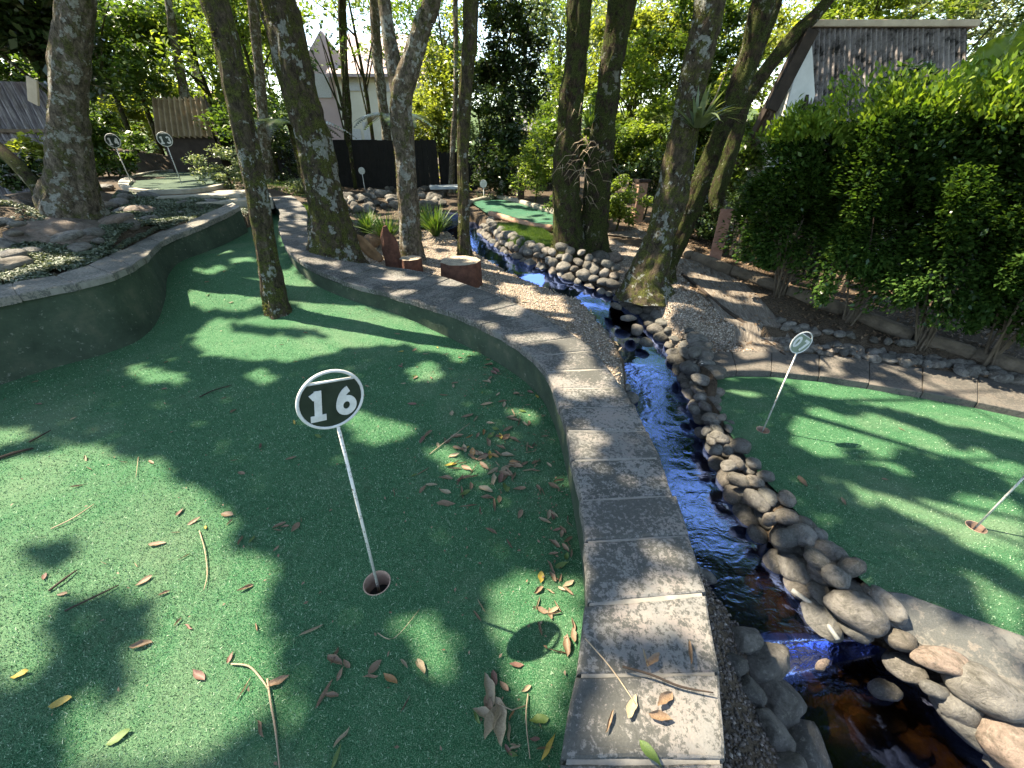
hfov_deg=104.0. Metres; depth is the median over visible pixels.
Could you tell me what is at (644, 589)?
kerb wall
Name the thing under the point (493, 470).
fallen leaf
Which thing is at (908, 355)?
cobble
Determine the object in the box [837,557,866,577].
river stone
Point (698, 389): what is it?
river stone
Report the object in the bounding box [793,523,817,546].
river stone
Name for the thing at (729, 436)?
river stone
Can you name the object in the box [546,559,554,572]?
fallen leaf
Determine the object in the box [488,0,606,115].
broadleaf tree
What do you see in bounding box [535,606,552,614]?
fallen leaf
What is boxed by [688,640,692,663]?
fallen leaf
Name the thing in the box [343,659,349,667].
fallen leaf
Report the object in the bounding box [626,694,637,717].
fallen leaf
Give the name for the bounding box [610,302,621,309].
boulder
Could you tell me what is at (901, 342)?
cobble
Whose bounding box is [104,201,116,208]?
garden rock
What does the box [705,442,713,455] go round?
river stone
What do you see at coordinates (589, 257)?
wall stone
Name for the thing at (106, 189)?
garden rock
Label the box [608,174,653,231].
shrub
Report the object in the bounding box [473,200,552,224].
putting green
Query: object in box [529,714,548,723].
fallen leaf
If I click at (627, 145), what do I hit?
broadleaf tree
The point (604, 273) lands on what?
wall stone
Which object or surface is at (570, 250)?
wall stone
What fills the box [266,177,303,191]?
shrub
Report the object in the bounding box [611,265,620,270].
wall stone
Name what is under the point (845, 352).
cobble
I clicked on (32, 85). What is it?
bird board
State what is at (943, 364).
cobble
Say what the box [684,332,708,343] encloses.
bank stone
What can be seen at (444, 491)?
fallen leaf
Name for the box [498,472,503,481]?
fallen leaf
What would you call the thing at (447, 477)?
fallen leaf
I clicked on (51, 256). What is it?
ground cover
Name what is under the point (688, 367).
boulder
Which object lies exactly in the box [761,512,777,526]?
river stone
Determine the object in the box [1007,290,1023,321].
hedge shrub
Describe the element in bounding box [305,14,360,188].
broadleaf tree
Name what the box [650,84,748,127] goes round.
bromeliad
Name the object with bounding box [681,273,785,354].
edging board
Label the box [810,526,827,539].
river stone
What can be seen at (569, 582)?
fallen leaf
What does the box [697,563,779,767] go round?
dark gravel
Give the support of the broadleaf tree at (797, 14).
on the ground at (790, 310)
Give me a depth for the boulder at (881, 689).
2.15 m
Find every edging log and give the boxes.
[682,247,693,258]
[690,252,733,274]
[730,266,788,290]
[785,285,847,314]
[845,306,914,338]
[912,333,977,358]
[971,347,1023,373]
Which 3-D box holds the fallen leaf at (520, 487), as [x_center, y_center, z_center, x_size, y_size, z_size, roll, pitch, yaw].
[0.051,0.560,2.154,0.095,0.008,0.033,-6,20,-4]
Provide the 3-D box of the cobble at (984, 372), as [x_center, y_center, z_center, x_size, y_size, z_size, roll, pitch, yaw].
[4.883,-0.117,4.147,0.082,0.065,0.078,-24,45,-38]
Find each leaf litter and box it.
[352,202,621,373]
[622,221,1023,376]
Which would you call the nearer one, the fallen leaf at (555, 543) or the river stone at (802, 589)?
the fallen leaf at (555, 543)
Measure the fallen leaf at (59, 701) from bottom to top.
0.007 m
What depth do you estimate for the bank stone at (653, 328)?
4.93 m
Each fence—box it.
[224,139,439,187]
[438,152,477,189]
[724,216,854,292]
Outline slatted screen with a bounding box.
[0,81,47,194]
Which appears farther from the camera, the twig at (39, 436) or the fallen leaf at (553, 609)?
the twig at (39, 436)
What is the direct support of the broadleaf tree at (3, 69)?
on the ground at (790, 310)
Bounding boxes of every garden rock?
[0,198,34,210]
[0,217,14,227]
[0,239,18,248]
[0,249,27,257]
[0,256,33,272]
[2,217,103,245]
[6,221,26,226]
[6,230,23,236]
[20,247,43,252]
[50,230,84,241]
[66,242,92,251]
[82,227,105,236]
[91,237,104,243]
[97,212,134,224]
[100,184,113,189]
[101,186,112,191]
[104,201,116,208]
[109,197,129,205]
[113,207,124,211]
[116,189,132,193]
[116,193,133,199]
[122,218,140,229]
[123,205,155,215]
[136,191,160,196]
[140,215,158,219]
[205,198,219,201]
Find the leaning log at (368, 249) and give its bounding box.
[357,234,383,261]
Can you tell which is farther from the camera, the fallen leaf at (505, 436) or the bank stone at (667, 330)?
the bank stone at (667, 330)
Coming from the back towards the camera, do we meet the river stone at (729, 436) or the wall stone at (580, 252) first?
the wall stone at (580, 252)
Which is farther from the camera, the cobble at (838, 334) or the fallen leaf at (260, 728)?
the cobble at (838, 334)
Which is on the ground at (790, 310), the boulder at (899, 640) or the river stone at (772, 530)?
the river stone at (772, 530)
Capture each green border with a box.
[470,195,553,214]
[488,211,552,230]
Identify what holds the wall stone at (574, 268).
on the ground at (790, 310)
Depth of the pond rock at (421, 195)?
10.15 m
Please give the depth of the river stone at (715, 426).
3.49 m
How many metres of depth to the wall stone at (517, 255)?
6.32 m
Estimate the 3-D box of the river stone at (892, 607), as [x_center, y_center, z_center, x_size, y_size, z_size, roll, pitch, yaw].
[2.054,1.205,2.217,0.137,0.098,0.242,-9,33,-6]
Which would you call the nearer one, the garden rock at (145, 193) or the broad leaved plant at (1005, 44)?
the broad leaved plant at (1005, 44)
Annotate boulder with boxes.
[364,233,380,247]
[591,250,609,264]
[609,252,622,263]
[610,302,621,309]
[620,315,636,321]
[631,324,643,335]
[639,337,653,346]
[679,361,700,375]
[687,346,701,358]
[691,373,709,385]
[716,387,724,396]
[787,525,800,539]
[807,561,836,578]
[823,588,889,637]
[867,678,903,701]
[881,652,929,684]
[883,628,918,652]
[910,645,968,675]
[919,679,949,699]
[928,696,988,756]
[933,683,984,728]
[940,660,1023,723]
[975,714,1023,767]
[982,755,1001,767]
[998,674,1023,694]
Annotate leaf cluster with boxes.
[472,672,525,746]
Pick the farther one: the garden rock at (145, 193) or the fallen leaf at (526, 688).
the garden rock at (145, 193)
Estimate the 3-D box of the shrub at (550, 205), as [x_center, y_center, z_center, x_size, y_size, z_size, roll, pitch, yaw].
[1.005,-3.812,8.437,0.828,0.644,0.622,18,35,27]
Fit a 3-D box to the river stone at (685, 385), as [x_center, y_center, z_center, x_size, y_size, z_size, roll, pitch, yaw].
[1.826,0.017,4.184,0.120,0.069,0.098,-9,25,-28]
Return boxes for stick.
[791,588,839,640]
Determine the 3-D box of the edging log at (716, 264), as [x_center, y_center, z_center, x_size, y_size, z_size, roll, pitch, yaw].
[2.904,-1.749,5.811,0.163,0.235,0.610,-25,39,-35]
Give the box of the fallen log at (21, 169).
[0,142,37,192]
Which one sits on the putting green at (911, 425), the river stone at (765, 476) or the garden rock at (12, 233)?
the river stone at (765, 476)
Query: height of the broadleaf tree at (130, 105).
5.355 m
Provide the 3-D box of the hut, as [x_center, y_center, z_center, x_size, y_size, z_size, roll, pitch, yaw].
[-9.198,-7.144,11.927,2.022,2.364,1.655,0,31,0]
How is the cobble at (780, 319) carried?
on the ground at (790, 310)
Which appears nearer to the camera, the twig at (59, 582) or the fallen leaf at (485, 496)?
the twig at (59, 582)
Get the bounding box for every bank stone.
[620,302,634,307]
[626,383,630,390]
[626,391,638,403]
[627,304,643,314]
[639,312,649,319]
[643,306,653,312]
[643,316,654,326]
[647,323,663,333]
[650,310,660,318]
[653,331,669,341]
[654,318,667,326]
[663,326,671,333]
[664,341,673,348]
[666,348,679,354]
[666,354,685,364]
[668,335,683,341]
[672,362,680,375]
[677,372,686,381]
[678,340,687,348]
[679,346,694,359]
[680,379,689,388]
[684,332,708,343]
[685,327,694,333]
[686,341,712,349]
[695,348,713,360]
[698,358,715,365]
[702,568,716,584]
[703,364,726,379]
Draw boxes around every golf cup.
[363,570,390,595]
[756,426,769,433]
[965,520,987,533]
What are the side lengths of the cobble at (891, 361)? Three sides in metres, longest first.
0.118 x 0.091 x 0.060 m
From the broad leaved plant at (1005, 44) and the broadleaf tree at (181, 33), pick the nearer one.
the broad leaved plant at (1005, 44)
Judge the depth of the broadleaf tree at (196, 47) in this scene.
16.75 m
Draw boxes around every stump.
[399,255,423,271]
[440,256,482,287]
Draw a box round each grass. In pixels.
[267,181,305,196]
[496,221,552,248]
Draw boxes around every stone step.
[156,190,245,200]
[174,193,273,209]
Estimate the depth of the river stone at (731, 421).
3.61 m
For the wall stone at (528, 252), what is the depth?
6.22 m
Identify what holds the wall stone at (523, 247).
on the ground at (790, 310)
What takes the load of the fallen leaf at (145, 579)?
on the putting green at (258, 331)
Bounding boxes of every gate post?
[517,166,525,199]
[631,179,650,222]
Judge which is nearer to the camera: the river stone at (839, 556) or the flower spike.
the river stone at (839, 556)
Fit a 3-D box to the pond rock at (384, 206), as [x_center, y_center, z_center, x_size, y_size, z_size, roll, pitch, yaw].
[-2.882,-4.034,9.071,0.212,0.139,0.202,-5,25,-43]
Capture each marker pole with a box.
[358,167,364,189]
[480,180,486,196]
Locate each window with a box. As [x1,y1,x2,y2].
[314,73,332,97]
[349,77,368,90]
[352,129,361,139]
[362,122,370,139]
[385,77,389,91]
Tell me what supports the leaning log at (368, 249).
on the ground at (790, 310)
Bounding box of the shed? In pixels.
[731,19,981,253]
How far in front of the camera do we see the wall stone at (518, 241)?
6.38 m
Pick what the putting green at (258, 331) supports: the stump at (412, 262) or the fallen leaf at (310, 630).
the fallen leaf at (310, 630)
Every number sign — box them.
[104,133,131,183]
[156,132,181,183]
[295,369,380,593]
[762,332,812,432]
[973,476,1023,529]
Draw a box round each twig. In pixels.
[0,447,33,458]
[28,430,50,442]
[48,569,76,590]
[51,504,93,528]
[64,585,118,611]
[199,385,230,396]
[199,530,207,589]
[231,663,268,689]
[266,678,279,767]
[378,610,418,638]
[430,423,469,453]
[525,694,529,757]
[585,638,635,703]
[622,665,712,692]
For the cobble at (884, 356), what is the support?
on the ground at (790, 310)
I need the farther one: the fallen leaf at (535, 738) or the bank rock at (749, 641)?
the bank rock at (749, 641)
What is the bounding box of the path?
[608,229,789,352]
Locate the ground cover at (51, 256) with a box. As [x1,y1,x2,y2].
[0,188,247,284]
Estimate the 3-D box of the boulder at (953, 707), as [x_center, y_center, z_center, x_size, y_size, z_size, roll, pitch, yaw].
[2.157,1.547,1.930,0.191,0.150,0.171,23,38,33]
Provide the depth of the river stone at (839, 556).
2.40 m
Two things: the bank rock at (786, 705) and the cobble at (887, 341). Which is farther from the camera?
the cobble at (887, 341)
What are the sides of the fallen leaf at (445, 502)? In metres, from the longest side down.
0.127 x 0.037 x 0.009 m
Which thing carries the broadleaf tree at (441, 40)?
on the ground at (790, 310)
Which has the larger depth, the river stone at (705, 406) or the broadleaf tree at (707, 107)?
the broadleaf tree at (707, 107)
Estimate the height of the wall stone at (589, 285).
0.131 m
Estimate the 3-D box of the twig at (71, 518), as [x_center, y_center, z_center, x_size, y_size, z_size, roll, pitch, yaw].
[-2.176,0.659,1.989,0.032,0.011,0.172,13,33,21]
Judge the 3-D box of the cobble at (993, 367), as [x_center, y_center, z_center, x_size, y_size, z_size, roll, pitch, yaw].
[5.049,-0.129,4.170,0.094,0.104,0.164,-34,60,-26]
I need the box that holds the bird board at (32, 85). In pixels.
[26,76,39,105]
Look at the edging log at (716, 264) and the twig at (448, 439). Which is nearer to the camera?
the twig at (448, 439)
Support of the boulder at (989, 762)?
on the ground at (790, 310)
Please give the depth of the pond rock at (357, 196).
9.30 m
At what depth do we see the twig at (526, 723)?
1.28 m
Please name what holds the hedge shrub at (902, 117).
on the ground at (790, 310)
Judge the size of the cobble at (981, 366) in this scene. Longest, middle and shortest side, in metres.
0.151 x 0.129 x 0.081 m
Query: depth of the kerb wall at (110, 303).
3.49 m
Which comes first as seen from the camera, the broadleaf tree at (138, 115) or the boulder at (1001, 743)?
the boulder at (1001, 743)
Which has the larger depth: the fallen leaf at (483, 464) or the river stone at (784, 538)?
the river stone at (784, 538)
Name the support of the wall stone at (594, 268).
on the ground at (790, 310)
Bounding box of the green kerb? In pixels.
[712,351,1023,418]
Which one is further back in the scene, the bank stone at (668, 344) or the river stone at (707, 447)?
the bank stone at (668, 344)
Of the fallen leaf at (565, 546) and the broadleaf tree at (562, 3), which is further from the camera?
the broadleaf tree at (562, 3)
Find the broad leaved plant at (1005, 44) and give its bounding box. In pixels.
[963,21,1023,82]
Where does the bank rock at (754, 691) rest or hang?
on the ground at (790, 310)
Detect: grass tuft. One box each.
[351,207,384,233]
[354,208,398,236]
[395,202,457,236]
[419,201,444,224]
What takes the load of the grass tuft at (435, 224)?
on the ground at (790, 310)
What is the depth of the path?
5.13 m
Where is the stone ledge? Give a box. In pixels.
[429,184,457,189]
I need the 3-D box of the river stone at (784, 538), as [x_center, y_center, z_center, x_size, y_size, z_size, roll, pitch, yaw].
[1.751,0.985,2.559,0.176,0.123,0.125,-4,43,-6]
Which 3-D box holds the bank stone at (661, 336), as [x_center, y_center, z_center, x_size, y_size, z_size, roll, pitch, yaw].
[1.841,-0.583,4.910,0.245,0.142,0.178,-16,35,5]
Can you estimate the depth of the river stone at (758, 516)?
2.82 m
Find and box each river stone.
[681,382,689,387]
[681,385,693,399]
[688,399,698,406]
[688,405,699,414]
[692,413,703,424]
[693,393,705,401]
[694,385,704,393]
[694,427,705,438]
[699,400,711,412]
[701,412,720,425]
[701,426,711,435]
[704,393,721,403]
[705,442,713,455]
[706,434,716,446]
[708,455,723,470]
[709,430,730,446]
[709,444,722,455]
[710,423,724,433]
[714,404,721,411]
[716,413,726,421]
[716,444,729,459]
[716,469,730,486]
[720,459,737,471]
[723,419,734,431]
[723,444,733,455]
[723,484,739,505]
[724,424,732,432]
[725,432,732,440]
[726,472,751,488]
[729,438,750,453]
[729,454,744,470]
[732,453,745,461]
[732,503,759,525]
[736,487,754,507]
[742,462,757,475]
[743,488,770,513]
[745,457,761,470]
[746,474,764,489]
[747,523,768,543]
[753,509,771,529]
[755,482,772,489]
[756,470,774,482]
[758,487,777,506]
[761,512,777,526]
[762,548,780,574]
[769,527,793,552]
[771,528,797,548]
[773,523,787,528]
[774,508,798,525]
[777,490,796,507]
[777,552,811,584]
[783,577,813,600]
[792,545,803,557]
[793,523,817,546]
[798,515,816,526]
[800,598,843,642]
[803,545,831,570]
[805,562,831,586]
[807,580,834,607]
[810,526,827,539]
[813,538,848,562]
[821,564,851,589]
[835,552,846,561]
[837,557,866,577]
[837,618,871,644]
[849,579,864,592]
[860,582,908,624]
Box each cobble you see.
[776,317,785,322]
[777,343,789,351]
[778,338,785,343]
[781,326,787,330]
[783,321,796,326]
[798,323,809,329]
[808,330,821,336]
[809,345,818,351]
[821,344,830,349]
[822,329,833,334]
[823,350,832,356]
[833,330,845,337]
[833,340,842,347]
[838,348,848,356]
[845,331,855,338]
[867,348,881,354]
[867,354,881,363]
[869,336,878,343]
[879,353,891,362]
[883,337,892,345]
[885,358,897,363]
[896,339,906,346]
[896,357,912,367]
[899,339,916,346]
[904,353,917,357]
[910,358,917,365]
[915,357,922,364]
[921,360,932,367]
[931,361,940,368]
[936,361,946,367]
[940,359,951,367]
[952,363,965,368]
[953,368,968,376]
[955,358,968,364]
[965,359,974,364]
[966,365,980,374]
[969,370,977,377]
[970,364,985,368]
[980,370,988,375]
[986,365,1003,370]
[988,371,1000,375]
[988,374,999,381]
[996,370,1007,373]
[997,374,1013,383]
[1010,376,1023,385]
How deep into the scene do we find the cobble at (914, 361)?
4.31 m
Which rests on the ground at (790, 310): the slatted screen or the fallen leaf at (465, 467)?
the slatted screen
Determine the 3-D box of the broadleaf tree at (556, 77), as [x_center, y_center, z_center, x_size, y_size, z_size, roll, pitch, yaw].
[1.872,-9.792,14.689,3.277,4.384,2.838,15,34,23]
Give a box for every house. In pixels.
[309,30,433,160]
[514,102,555,156]
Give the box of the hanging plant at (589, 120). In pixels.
[579,100,608,124]
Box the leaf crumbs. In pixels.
[11,273,572,766]
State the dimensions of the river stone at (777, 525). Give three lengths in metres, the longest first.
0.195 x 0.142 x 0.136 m
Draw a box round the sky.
[1,0,1023,109]
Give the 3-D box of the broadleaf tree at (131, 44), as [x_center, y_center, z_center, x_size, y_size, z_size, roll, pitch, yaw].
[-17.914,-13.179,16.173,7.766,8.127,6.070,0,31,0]
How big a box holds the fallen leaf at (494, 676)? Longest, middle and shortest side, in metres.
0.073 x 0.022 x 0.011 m
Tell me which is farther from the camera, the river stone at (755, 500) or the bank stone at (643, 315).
the bank stone at (643, 315)
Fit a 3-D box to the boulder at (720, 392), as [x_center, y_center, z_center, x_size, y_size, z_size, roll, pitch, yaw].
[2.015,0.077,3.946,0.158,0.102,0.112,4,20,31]
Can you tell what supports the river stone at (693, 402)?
on the ground at (790, 310)
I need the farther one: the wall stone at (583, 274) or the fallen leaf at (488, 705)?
the wall stone at (583, 274)
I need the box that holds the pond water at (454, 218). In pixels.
[420,212,458,231]
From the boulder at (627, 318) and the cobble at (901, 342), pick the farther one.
the boulder at (627, 318)
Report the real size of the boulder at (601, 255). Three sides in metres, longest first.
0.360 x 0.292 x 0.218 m
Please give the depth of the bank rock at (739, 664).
1.94 m
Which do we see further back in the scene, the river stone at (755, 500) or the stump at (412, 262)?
the stump at (412, 262)
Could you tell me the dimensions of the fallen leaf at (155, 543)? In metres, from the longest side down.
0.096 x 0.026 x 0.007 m
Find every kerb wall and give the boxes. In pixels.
[0,203,247,384]
[272,195,724,767]
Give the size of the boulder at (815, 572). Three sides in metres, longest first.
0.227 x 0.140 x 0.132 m
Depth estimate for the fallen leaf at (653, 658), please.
1.16 m
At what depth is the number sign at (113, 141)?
7.79 m
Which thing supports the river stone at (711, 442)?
on the river stone at (721, 438)
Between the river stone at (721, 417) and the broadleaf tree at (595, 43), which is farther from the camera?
the broadleaf tree at (595, 43)
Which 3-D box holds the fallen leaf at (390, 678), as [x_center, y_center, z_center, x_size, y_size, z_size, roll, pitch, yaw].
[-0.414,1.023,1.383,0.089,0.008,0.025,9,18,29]
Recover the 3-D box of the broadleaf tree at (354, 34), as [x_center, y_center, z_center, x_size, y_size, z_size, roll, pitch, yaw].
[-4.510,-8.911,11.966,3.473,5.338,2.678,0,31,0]
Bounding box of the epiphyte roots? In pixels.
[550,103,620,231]
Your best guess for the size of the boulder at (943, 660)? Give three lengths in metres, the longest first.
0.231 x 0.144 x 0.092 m
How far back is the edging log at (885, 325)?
4.65 m
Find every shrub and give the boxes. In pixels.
[0,152,43,195]
[2,129,43,166]
[89,101,158,176]
[180,143,243,189]
[230,115,298,180]
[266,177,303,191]
[472,168,528,199]
[506,125,552,202]
[542,194,552,210]
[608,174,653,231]
[615,143,665,219]
[691,198,731,239]
[713,181,768,253]
[715,91,901,297]
[777,57,1023,325]
[840,41,1023,350]
[928,83,1023,366]
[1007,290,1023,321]
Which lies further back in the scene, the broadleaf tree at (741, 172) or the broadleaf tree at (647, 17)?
the broadleaf tree at (647, 17)
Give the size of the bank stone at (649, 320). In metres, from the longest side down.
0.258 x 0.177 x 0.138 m
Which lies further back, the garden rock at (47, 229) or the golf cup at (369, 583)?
the garden rock at (47, 229)
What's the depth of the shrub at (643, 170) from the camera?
8.39 m
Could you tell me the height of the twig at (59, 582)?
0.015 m
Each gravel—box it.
[361,229,755,385]
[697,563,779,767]
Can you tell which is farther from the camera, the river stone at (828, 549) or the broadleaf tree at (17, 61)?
the broadleaf tree at (17, 61)
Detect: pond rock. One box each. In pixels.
[343,192,354,198]
[347,195,355,204]
[351,205,363,212]
[352,207,359,212]
[355,193,363,199]
[358,196,367,202]
[362,193,371,198]
[363,204,374,212]
[373,200,379,205]
[375,189,387,196]
[380,203,388,208]
[387,196,395,202]
[388,200,397,207]
[418,193,425,198]
[419,199,426,208]
[420,186,429,190]
[426,199,438,208]
[432,193,442,198]
[438,199,446,206]
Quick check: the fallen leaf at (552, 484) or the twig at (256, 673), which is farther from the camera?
the fallen leaf at (552, 484)
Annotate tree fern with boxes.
[222,118,356,180]
[353,112,443,129]
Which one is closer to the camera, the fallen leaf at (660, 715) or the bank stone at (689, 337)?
the fallen leaf at (660, 715)
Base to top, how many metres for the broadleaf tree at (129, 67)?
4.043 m
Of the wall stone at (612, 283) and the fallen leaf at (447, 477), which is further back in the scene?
the wall stone at (612, 283)
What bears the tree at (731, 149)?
on the ground at (790, 310)
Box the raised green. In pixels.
[118,170,226,194]
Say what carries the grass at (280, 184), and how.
on the ground at (790, 310)
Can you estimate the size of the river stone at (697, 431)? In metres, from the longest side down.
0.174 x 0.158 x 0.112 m
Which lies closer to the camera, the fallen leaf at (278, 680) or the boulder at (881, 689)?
the fallen leaf at (278, 680)
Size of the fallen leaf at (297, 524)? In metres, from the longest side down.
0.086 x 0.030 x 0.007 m
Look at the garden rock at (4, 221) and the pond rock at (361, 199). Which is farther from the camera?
the pond rock at (361, 199)
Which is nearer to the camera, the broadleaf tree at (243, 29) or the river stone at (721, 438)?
the river stone at (721, 438)
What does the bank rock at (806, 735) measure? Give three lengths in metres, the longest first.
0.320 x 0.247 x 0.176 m
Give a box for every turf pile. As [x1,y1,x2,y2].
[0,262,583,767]
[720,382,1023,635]
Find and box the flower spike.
[707,57,734,109]
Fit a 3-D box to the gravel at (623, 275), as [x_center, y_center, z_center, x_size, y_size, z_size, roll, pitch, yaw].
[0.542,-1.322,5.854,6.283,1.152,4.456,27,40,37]
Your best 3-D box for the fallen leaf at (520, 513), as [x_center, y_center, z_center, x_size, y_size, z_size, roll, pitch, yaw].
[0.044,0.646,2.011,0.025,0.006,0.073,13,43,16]
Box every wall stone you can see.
[491,222,498,229]
[495,233,502,241]
[497,226,503,232]
[504,231,516,239]
[508,232,517,238]
[508,240,514,250]
[512,244,518,250]
[512,252,522,258]
[516,237,524,245]
[519,244,528,255]
[523,248,533,255]
[524,240,534,243]
[524,259,535,264]
[528,243,535,248]
[532,243,544,252]
[533,252,542,257]
[539,254,546,258]
[539,264,547,269]
[541,247,549,254]
[545,256,554,264]
[548,248,555,256]
[548,258,558,266]
[548,266,557,273]
[555,242,568,251]
[556,261,570,272]
[561,272,575,280]
[562,253,572,262]
[565,246,574,255]
[570,265,578,271]
[573,258,583,265]
[574,278,580,283]
[576,268,590,281]
[577,249,585,255]
[583,261,591,269]
[584,283,594,288]
[585,254,593,260]
[588,275,598,281]
[589,262,599,274]
[592,257,600,263]
[597,278,607,285]
[597,287,605,293]
[599,268,609,277]
[601,260,614,267]
[605,291,612,295]
[606,278,620,288]
[609,272,618,279]
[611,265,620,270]
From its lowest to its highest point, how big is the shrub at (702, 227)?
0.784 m
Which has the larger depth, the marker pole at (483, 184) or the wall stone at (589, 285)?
the marker pole at (483, 184)
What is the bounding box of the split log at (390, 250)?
[380,225,400,267]
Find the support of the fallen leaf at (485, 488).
on the putting green at (258, 331)
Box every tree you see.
[0,0,112,190]
[0,50,96,110]
[0,52,152,147]
[0,58,20,81]
[29,0,172,152]
[32,0,110,219]
[93,110,150,151]
[95,0,203,154]
[95,53,215,152]
[97,0,176,148]
[99,0,279,117]
[103,0,246,153]
[113,0,266,85]
[164,0,189,98]
[173,2,205,90]
[187,0,315,180]
[193,88,289,162]
[199,0,291,319]
[199,32,286,126]
[200,7,254,98]
[217,3,283,103]
[236,0,317,71]
[247,0,273,183]
[255,0,369,263]
[296,0,411,138]
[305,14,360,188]
[338,0,351,139]
[347,13,478,148]
[368,0,481,149]
[369,0,391,139]
[378,0,441,261]
[393,0,482,123]
[412,0,498,177]
[412,87,451,157]
[427,82,527,174]
[448,0,458,192]
[448,0,556,194]
[456,0,478,256]
[468,84,544,194]
[481,0,678,138]
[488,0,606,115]
[498,96,586,184]
[515,3,566,97]
[522,41,599,157]
[549,0,591,260]
[550,88,652,195]
[562,0,690,180]
[582,0,636,253]
[582,26,676,189]
[584,0,693,186]
[613,90,715,198]
[615,0,725,306]
[640,0,762,110]
[653,75,730,179]
[664,4,887,124]
[665,0,820,102]
[669,0,776,283]
[692,126,764,226]
[696,0,834,241]
[696,86,759,202]
[717,0,940,65]
[794,0,988,22]
[839,0,1023,59]
[998,0,1023,73]
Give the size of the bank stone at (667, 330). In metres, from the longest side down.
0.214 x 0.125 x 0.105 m
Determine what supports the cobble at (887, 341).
on the ground at (790, 310)
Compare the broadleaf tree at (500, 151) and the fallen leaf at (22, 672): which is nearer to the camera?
the fallen leaf at (22, 672)
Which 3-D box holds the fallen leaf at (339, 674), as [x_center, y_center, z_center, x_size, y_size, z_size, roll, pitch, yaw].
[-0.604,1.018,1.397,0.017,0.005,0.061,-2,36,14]
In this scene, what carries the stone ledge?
on the pond rock
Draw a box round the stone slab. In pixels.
[867,590,1023,689]
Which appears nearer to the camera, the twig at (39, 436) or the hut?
the twig at (39, 436)
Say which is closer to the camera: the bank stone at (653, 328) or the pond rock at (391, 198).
the bank stone at (653, 328)
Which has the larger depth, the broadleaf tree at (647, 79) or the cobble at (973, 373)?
the broadleaf tree at (647, 79)
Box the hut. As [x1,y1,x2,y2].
[152,95,231,176]
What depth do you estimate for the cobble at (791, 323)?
4.83 m
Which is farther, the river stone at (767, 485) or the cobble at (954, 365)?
the cobble at (954, 365)
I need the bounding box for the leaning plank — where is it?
[709,209,732,259]
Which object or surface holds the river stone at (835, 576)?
on the boulder at (815, 572)
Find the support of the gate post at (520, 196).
on the ground at (790, 310)
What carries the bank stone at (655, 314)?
on the ground at (790, 310)
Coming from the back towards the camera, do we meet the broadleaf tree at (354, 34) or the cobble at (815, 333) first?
the broadleaf tree at (354, 34)
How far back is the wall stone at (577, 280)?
5.62 m
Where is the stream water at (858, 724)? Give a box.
[448,222,988,767]
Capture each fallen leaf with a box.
[10,669,27,678]
[44,695,70,708]
[106,728,129,744]
[129,639,151,647]
[136,575,151,584]
[148,541,165,545]
[187,516,200,524]
[193,669,204,679]
[221,511,232,515]
[226,652,232,662]
[236,677,250,700]
[237,584,253,590]
[256,719,263,736]
[265,675,288,686]
[291,522,299,531]
[300,624,322,634]
[315,679,332,708]
[325,691,337,696]
[327,654,342,664]
[331,744,340,767]
[333,726,349,747]
[336,667,342,680]
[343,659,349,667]
[363,674,377,677]
[368,660,380,673]
[384,673,396,682]
[415,658,425,673]
[436,500,454,505]
[439,489,450,493]
[440,475,452,478]
[459,489,470,495]
[461,465,470,469]
[470,447,474,455]
[473,711,480,723]
[477,454,488,459]
[478,460,487,468]
[479,485,491,491]
[481,494,493,497]
[483,695,492,709]
[486,528,496,533]
[488,467,497,473]
[491,473,496,484]
[491,670,497,684]
[492,695,506,710]
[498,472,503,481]
[499,470,509,475]
[500,681,508,690]
[501,452,513,455]
[502,434,509,439]
[503,483,509,491]
[505,744,511,755]
[507,719,510,741]
[508,462,522,466]
[508,751,517,756]
[509,661,522,666]
[513,486,525,489]
[518,509,522,517]
[521,685,530,691]
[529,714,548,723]
[529,736,539,740]
[534,586,543,592]
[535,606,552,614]
[538,571,543,582]
[539,517,551,523]
[541,734,554,760]
[544,480,558,488]
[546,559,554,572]
[547,510,550,518]
[548,606,558,612]
[549,539,559,546]
[549,571,555,580]
[555,562,567,568]
[562,543,568,551]
[563,580,573,586]
[563,634,569,656]
[571,628,576,641]
[606,703,615,731]
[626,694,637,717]
[639,740,661,766]
[646,652,659,668]
[649,710,672,720]
[658,691,672,705]
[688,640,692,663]
[797,475,806,485]
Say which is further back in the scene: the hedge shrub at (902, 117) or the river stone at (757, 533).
the hedge shrub at (902, 117)
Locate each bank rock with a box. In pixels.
[727,652,748,677]
[732,626,763,654]
[741,674,767,707]
[747,642,790,683]
[755,707,795,751]
[759,679,807,729]
[776,751,807,767]
[788,719,832,767]
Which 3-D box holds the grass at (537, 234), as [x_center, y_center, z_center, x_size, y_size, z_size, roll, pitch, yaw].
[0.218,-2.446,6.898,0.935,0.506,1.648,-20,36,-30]
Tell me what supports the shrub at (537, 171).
on the ground at (790, 310)
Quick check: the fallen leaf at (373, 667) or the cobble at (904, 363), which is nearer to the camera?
the fallen leaf at (373, 667)
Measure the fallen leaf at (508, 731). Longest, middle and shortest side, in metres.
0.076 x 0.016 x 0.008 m
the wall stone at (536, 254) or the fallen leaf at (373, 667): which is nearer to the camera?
the fallen leaf at (373, 667)
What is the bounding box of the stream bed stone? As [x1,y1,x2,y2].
[815,658,829,671]
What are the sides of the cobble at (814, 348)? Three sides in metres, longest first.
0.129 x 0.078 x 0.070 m
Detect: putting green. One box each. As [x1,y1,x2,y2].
[0,213,584,767]
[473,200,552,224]
[717,376,1023,635]
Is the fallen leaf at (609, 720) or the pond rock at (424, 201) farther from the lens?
the pond rock at (424, 201)
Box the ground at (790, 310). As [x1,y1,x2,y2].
[0,148,1023,767]
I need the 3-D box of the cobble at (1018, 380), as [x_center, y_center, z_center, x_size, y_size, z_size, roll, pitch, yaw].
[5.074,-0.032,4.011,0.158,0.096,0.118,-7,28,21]

